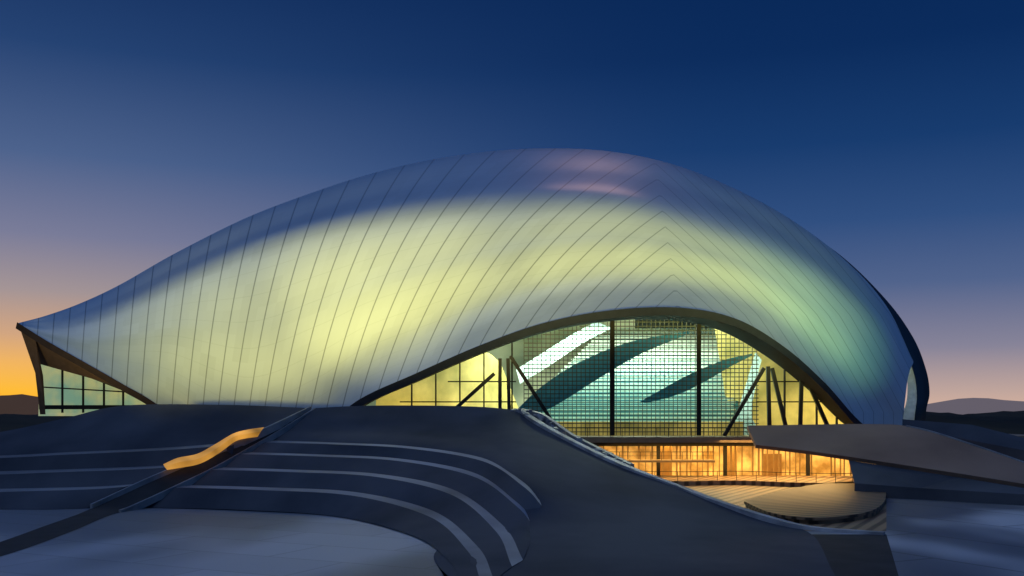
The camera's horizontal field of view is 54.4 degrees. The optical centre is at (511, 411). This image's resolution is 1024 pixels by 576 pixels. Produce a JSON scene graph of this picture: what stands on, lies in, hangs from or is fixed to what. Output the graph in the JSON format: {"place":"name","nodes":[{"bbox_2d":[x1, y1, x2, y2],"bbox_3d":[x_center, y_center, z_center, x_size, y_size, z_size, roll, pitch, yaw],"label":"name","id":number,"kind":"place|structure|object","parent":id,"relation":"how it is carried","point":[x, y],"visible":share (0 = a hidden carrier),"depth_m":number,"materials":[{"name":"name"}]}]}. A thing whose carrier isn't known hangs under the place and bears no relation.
{"place":"outdoors","nodes":[
{"label":"outdoors","id":0,"kind":"place"},
{"bbox_2d":[0,394,38,414],"bbox_3d":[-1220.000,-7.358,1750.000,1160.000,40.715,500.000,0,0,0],"label":"hill","id":1,"kind":"structure","parent":0,"point":[23,404],"depth_m":1525.09,"materials":[{"name":"grey"}]},
{"bbox_2d":[0,414,71,431],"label":"embankment","id":2,"kind":"structure","parent":0,"point":[8,422],"depth_m":163.00,"materials":[{"name":"grey plant"}]},
{"bbox_2d":[0,507,443,575],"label":"plaza","id":3,"kind":"structure","parent":0,"point":[146,541],"depth_m":59.22,"materials":[{"name":"concrete"}]},
{"bbox_2d":[0,404,884,575],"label":"stepped podium","id":4,"kind":"object","parent":3,"relation":"on","point":[474,491],"visible":0.83,"depth_m":81.24,"materials":[{"name":"concrete"}]},
{"bbox_2d":[0,0,1023,407],"label":"sky","id":5,"kind":"structure","parent":0,"point":[133,133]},
{"bbox_2d":[685,485,885,530],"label":"court","id":6,"kind":"object","parent":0,"point":[738,495],"visible":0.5,"depth_m":94.18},
{"bbox_2d":[16,148,1023,486],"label":"arena","id":7,"kind":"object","parent":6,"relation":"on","point":[672,322],"visible":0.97,"depth_m":116.35,"materials":[{"name":"metal"}]},
{"bbox_2d":[744,482,885,523],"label":"curved platform","id":8,"kind":"structure","parent":6,"relation":"on","point":[830,503],"depth_m":81.60,"materials":[{"name":"grey concrete"}]},
{"bbox_2d":[812,534,897,575],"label":"path","id":9,"kind":"structure","parent":0,"point":[858,555],"depth_m":55.86,"materials":[{"name":"concrete"}]},
{"bbox_2d":[807,498,1023,575],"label":"plaza","id":10,"kind":"structure","parent":0,"point":[936,538],"depth_m":63.46,"materials":[{"name":"concrete"}]},
{"bbox_2d":[747,424,1023,505],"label":"folded concrete wall","id":11,"kind":"structure","parent":10,"relation":"on","point":[970,467],"depth_m":97.26,"materials":[{"name":"grey concrete"}]},
{"bbox_2d":[902,419,1023,484],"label":"angular slab","id":12,"kind":"structure","parent":10,"relation":"on","point":[1010,445],"depth_m":109.86,"materials":[{"name":"concrete"}]},
{"bbox_2d":[883,411,1023,467],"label":"embankment","id":13,"kind":"structure","parent":0,"point":[1009,422],"depth_m":157.92,"materials":[{"name":"black plant"}]},
{"bbox_2d":[904,398,1023,414],"bbox_3d":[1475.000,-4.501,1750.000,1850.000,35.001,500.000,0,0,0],"label":"hill","id":14,"kind":"structure","parent":0,"point":[962,406],"depth_m":1527.64,"materials":[{"name":"grey"}]}
]}

